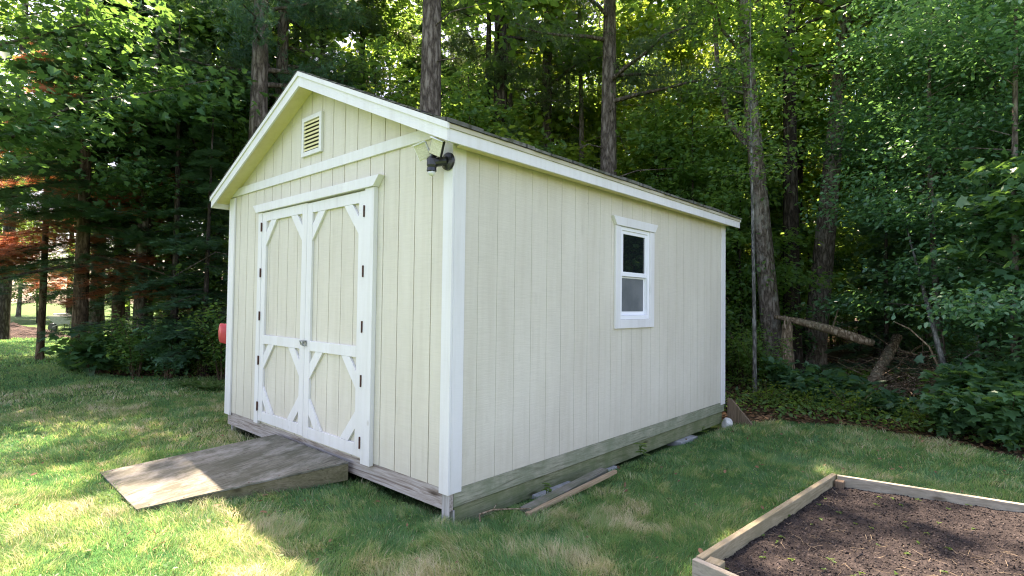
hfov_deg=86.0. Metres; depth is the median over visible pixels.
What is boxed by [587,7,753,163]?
forest tree
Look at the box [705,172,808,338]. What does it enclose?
young tree
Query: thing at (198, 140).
forest tree
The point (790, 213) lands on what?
oak tree
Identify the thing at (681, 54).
forest tree
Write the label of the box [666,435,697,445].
concrete block
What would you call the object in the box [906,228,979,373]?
thin dead tree
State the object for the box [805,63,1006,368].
beech tree
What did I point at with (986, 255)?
beech tree
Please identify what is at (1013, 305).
beech tree
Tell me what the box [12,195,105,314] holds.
clearing tree
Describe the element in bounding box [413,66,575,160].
young tree
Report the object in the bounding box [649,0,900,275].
forest tree
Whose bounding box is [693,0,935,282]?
forest tree
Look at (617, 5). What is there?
forest tree
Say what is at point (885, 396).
shrub
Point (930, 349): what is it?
bent branch
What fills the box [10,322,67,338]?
mulch heap
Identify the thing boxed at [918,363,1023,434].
shrub
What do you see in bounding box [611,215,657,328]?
window
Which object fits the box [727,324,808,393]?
shrub
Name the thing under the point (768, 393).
shrub
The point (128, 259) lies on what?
dead hemlock
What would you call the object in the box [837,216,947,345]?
thicket tree
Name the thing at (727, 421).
stone
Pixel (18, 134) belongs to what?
maple tree
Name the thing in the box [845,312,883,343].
forest shrub
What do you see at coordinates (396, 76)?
forest tree
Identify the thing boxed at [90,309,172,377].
hedge shrub
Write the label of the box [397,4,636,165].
forest tree
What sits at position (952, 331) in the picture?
forest shrub
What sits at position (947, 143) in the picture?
beech tree
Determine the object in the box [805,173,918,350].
thicket tree
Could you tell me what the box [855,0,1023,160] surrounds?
beech tree
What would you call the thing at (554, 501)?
loose strip
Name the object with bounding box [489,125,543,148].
young tree
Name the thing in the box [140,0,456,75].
leafy tree
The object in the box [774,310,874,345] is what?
fallen log
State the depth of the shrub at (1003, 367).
7.08 m
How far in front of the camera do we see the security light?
3.84 m
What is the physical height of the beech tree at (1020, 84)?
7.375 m
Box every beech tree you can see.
[774,0,1023,358]
[785,0,1023,394]
[801,1,1020,361]
[804,22,973,356]
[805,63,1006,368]
[808,0,1023,373]
[823,0,1023,358]
[850,61,1011,246]
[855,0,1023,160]
[892,0,1023,321]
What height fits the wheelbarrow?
0.727 m
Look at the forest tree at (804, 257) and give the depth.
21.66 m
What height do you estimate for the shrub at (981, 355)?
1.358 m
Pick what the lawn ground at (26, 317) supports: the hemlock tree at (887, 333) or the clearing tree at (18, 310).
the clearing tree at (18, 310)
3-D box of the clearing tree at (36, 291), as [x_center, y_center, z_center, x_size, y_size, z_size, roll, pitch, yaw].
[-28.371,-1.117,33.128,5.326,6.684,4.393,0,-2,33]
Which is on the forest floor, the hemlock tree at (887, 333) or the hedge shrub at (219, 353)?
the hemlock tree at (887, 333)
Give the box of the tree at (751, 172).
[654,0,866,397]
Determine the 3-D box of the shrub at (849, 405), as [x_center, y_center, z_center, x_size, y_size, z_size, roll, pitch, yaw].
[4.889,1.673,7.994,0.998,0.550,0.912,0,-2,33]
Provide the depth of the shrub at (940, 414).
6.78 m
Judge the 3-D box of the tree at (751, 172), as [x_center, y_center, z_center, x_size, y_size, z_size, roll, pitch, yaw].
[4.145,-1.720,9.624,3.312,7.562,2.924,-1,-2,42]
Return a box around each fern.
[167,377,210,386]
[178,379,224,390]
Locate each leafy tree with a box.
[0,0,108,339]
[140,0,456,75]
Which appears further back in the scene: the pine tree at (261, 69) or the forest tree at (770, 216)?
the forest tree at (770, 216)
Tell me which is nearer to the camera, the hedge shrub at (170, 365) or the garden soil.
the garden soil
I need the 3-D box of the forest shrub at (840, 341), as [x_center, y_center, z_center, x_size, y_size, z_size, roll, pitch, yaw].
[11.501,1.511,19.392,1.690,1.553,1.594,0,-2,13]
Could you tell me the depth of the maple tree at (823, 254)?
13.07 m
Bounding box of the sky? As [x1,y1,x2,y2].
[0,0,999,303]
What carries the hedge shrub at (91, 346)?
on the lawn ground at (26, 317)
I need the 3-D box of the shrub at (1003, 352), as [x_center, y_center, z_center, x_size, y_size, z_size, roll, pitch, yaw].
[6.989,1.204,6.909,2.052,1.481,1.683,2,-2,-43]
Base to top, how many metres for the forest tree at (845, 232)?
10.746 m
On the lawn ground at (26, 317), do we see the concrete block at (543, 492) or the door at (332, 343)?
the concrete block at (543, 492)
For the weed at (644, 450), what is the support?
on the lawn ground at (26, 317)
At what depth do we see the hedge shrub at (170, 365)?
10.42 m
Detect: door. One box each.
[256,203,307,435]
[299,191,364,456]
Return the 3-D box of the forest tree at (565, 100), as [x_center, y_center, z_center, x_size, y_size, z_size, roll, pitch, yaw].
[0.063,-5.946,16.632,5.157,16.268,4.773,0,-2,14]
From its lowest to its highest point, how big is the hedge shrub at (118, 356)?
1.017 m
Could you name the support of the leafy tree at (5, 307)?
on the lawn ground at (26, 317)
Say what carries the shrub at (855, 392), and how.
on the forest floor
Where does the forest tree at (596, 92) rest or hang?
on the forest floor
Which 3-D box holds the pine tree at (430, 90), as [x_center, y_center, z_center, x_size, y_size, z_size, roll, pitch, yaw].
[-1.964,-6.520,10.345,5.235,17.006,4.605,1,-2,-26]
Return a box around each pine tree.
[135,0,378,277]
[147,0,386,253]
[415,0,552,152]
[418,0,488,115]
[470,0,640,163]
[497,0,764,176]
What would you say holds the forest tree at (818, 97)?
on the forest floor
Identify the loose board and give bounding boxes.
[520,467,607,511]
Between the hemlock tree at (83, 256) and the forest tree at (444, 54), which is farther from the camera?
the forest tree at (444, 54)
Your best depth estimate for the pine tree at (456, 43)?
14.28 m
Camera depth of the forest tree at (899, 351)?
18.40 m
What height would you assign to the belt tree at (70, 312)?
10.802 m
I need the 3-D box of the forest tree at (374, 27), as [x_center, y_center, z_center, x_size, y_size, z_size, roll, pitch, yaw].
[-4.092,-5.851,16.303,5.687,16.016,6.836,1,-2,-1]
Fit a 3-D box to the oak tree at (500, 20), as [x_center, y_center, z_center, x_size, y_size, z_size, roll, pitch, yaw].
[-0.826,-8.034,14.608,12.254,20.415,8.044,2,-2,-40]
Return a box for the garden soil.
[723,488,1023,575]
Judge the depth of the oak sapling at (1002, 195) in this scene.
7.29 m
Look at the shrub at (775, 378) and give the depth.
9.63 m
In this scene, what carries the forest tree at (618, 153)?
on the forest floor
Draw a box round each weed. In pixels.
[542,483,551,493]
[633,443,651,462]
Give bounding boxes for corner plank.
[727,398,752,426]
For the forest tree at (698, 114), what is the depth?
23.53 m
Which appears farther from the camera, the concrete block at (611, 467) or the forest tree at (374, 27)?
the forest tree at (374, 27)
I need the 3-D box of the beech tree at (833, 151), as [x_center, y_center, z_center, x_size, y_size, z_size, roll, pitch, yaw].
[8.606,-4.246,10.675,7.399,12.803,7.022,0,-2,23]
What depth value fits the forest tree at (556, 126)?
15.81 m
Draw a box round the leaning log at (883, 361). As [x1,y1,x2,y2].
[867,333,902,388]
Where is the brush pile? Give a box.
[825,331,988,403]
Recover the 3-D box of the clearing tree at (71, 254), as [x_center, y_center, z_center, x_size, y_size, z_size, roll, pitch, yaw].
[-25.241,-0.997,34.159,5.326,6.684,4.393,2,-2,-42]
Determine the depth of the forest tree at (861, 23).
15.59 m
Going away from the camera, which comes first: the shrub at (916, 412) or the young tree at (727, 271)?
the shrub at (916, 412)
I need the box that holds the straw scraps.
[739,493,1012,575]
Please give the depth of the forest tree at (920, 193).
16.65 m
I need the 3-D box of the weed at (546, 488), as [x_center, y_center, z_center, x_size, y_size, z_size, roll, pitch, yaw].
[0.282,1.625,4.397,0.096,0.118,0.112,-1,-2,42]
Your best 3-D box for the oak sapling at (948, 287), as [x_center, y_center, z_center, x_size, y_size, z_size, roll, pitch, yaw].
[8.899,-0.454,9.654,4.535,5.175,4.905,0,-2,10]
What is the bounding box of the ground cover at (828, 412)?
[89,354,1023,456]
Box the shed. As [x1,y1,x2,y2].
[209,70,741,522]
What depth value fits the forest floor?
8.35 m
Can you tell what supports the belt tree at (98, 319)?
on the lawn ground at (26, 317)
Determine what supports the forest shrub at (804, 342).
on the forest floor
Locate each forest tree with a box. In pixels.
[108,139,235,319]
[168,9,381,175]
[175,0,411,147]
[272,0,446,113]
[332,37,420,106]
[352,0,576,108]
[394,0,463,107]
[395,0,482,106]
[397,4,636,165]
[418,0,593,141]
[445,0,709,186]
[524,12,665,172]
[526,1,625,169]
[561,75,672,175]
[564,0,731,180]
[585,0,819,202]
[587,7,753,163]
[618,34,745,190]
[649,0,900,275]
[667,48,906,333]
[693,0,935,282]
[743,175,840,310]
[744,120,820,257]
[753,0,1008,364]
[765,5,998,355]
[771,78,855,258]
[772,5,855,335]
[805,100,903,345]
[843,82,1021,360]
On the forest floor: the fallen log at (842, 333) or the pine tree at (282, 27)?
the pine tree at (282, 27)
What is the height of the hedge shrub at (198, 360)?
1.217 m
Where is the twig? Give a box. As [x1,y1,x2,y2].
[479,504,530,521]
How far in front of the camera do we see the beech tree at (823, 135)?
15.68 m
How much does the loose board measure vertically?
0.031 m
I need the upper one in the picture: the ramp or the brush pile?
the brush pile
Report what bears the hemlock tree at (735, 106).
on the forest floor
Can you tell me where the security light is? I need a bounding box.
[413,136,454,175]
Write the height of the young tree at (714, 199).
6.684 m
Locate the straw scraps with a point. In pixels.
(883, 546)
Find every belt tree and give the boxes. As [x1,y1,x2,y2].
[0,0,239,332]
[53,0,310,356]
[60,45,227,320]
[113,0,292,330]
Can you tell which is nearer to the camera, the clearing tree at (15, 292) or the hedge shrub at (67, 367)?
the hedge shrub at (67, 367)
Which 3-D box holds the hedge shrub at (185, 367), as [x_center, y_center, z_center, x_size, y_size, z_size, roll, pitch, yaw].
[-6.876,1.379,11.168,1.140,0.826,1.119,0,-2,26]
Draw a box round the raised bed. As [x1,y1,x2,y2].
[692,473,1023,575]
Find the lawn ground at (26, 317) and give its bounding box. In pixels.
[0,303,1023,575]
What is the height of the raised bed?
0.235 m
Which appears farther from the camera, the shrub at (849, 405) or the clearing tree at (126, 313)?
the clearing tree at (126, 313)
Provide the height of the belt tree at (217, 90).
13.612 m
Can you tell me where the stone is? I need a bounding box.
[721,417,732,427]
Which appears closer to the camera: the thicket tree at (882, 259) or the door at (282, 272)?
the door at (282, 272)
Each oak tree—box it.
[441,0,669,136]
[564,0,970,372]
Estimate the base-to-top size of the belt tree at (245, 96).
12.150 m
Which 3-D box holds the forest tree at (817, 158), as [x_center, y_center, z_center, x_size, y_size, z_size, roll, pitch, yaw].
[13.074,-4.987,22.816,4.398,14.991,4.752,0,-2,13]
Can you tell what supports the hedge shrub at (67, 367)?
on the lawn ground at (26, 317)
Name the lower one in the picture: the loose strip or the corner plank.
the loose strip
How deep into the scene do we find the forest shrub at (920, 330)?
14.44 m
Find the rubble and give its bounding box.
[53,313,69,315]
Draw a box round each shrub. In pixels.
[38,322,131,375]
[49,326,103,352]
[53,354,82,371]
[82,325,170,373]
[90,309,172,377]
[130,318,213,378]
[134,303,225,364]
[145,339,199,373]
[163,320,220,376]
[165,298,226,379]
[725,306,780,383]
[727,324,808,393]
[739,378,803,406]
[746,356,820,397]
[767,383,822,412]
[777,367,885,404]
[802,323,830,364]
[809,384,887,420]
[828,316,857,351]
[833,383,890,412]
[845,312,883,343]
[855,386,930,419]
[881,313,924,355]
[888,397,938,431]
[905,316,980,358]
[908,320,979,361]
[910,388,985,439]
[917,328,1021,373]
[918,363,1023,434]
[938,359,1018,396]
[940,373,1023,451]
[974,324,1023,382]
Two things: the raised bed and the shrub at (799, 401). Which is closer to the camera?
the raised bed
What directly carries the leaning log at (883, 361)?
on the forest floor
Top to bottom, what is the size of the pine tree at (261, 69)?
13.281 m
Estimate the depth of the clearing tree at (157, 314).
32.59 m
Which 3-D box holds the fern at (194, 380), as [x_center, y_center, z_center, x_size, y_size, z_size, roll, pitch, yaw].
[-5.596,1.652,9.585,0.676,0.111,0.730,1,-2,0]
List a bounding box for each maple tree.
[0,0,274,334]
[0,0,278,180]
[642,0,809,385]
[749,0,956,373]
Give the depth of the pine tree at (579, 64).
16.18 m
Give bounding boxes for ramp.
[100,434,348,512]
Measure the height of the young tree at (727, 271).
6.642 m
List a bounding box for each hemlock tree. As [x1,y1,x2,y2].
[0,0,226,350]
[0,0,228,337]
[30,22,228,370]
[125,106,231,376]
[697,56,840,367]
[817,155,953,383]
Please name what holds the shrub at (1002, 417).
on the forest floor
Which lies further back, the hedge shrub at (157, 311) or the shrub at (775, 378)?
the hedge shrub at (157, 311)
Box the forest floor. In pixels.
[101,318,1023,460]
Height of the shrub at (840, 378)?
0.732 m
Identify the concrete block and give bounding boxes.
[531,481,569,498]
[606,465,616,471]
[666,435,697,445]
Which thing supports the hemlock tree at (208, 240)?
on the forest floor
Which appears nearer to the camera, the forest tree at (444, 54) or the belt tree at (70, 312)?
the belt tree at (70, 312)
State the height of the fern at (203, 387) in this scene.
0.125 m
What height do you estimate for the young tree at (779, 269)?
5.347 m
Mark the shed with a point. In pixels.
(488, 321)
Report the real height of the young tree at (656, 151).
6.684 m
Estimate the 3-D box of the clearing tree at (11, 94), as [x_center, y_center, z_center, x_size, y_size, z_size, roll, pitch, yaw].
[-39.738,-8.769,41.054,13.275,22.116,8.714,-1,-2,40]
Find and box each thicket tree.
[768,171,874,317]
[802,196,881,346]
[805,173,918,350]
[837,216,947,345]
[843,186,942,319]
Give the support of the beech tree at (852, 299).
on the forest floor
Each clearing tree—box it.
[0,26,39,209]
[0,104,76,316]
[0,210,50,304]
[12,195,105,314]
[13,220,72,322]
[56,241,132,319]
[106,255,160,317]
[125,249,129,318]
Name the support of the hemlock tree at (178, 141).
on the forest floor
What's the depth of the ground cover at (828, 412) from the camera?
8.29 m
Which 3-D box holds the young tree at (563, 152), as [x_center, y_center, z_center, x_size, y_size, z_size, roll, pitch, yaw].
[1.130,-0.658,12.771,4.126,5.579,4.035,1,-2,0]
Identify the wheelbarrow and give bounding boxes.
[47,316,71,329]
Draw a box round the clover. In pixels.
[1,385,1022,575]
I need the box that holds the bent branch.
[893,321,938,366]
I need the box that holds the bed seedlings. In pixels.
[725,496,973,575]
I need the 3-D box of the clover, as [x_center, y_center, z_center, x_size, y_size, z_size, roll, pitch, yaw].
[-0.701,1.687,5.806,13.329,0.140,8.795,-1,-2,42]
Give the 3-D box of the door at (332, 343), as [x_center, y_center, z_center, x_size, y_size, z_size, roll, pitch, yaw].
[-1.613,0.295,4.876,1.032,2.208,0.078,-1,-2,42]
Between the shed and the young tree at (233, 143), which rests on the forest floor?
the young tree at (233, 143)
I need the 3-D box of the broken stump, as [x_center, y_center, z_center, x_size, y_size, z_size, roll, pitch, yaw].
[5.278,1.305,10.459,0.359,1.560,0.316,-1,-2,42]
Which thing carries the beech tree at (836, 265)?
on the forest floor
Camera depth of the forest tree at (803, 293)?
14.33 m
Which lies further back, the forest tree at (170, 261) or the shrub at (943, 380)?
the forest tree at (170, 261)
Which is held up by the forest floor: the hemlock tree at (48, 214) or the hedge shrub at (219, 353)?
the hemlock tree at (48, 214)
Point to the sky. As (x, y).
(480, 29)
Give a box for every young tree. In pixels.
[97,100,248,364]
[289,32,446,109]
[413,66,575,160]
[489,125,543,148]
[537,136,617,171]
[598,103,770,275]
[616,83,805,324]
[620,128,782,325]
[681,135,862,376]
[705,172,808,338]
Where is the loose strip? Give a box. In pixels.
[525,470,616,516]
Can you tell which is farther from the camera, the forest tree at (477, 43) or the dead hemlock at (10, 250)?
the forest tree at (477, 43)
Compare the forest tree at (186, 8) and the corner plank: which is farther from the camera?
the forest tree at (186, 8)
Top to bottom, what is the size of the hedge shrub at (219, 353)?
1.669 m
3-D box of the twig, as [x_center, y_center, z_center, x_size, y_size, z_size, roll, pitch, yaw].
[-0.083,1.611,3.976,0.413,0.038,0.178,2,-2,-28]
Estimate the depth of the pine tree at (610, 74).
12.21 m
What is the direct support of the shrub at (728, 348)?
on the forest floor
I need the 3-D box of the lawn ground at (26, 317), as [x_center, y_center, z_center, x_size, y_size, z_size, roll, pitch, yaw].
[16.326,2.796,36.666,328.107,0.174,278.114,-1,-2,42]
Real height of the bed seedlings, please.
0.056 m
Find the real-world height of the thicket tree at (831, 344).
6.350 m
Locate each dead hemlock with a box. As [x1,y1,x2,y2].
[0,38,115,359]
[54,109,214,325]
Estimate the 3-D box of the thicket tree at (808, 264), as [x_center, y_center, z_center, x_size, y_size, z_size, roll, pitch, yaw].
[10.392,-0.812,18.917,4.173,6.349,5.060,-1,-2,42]
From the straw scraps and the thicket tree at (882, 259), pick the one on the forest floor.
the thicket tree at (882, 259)
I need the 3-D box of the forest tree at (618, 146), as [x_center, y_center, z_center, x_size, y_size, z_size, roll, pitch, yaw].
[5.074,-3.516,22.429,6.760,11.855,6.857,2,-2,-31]
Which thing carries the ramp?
on the lawn ground at (26, 317)
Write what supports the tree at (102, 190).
on the forest floor
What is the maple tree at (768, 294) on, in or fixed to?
on the forest floor
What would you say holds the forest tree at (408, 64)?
on the forest floor
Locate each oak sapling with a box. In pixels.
[812,190,991,366]
[887,125,1023,352]
[914,146,1023,395]
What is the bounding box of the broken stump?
[780,316,794,368]
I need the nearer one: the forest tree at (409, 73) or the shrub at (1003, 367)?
the shrub at (1003, 367)
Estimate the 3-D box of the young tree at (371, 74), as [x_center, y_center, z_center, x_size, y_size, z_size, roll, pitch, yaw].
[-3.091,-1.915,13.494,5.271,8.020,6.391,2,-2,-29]

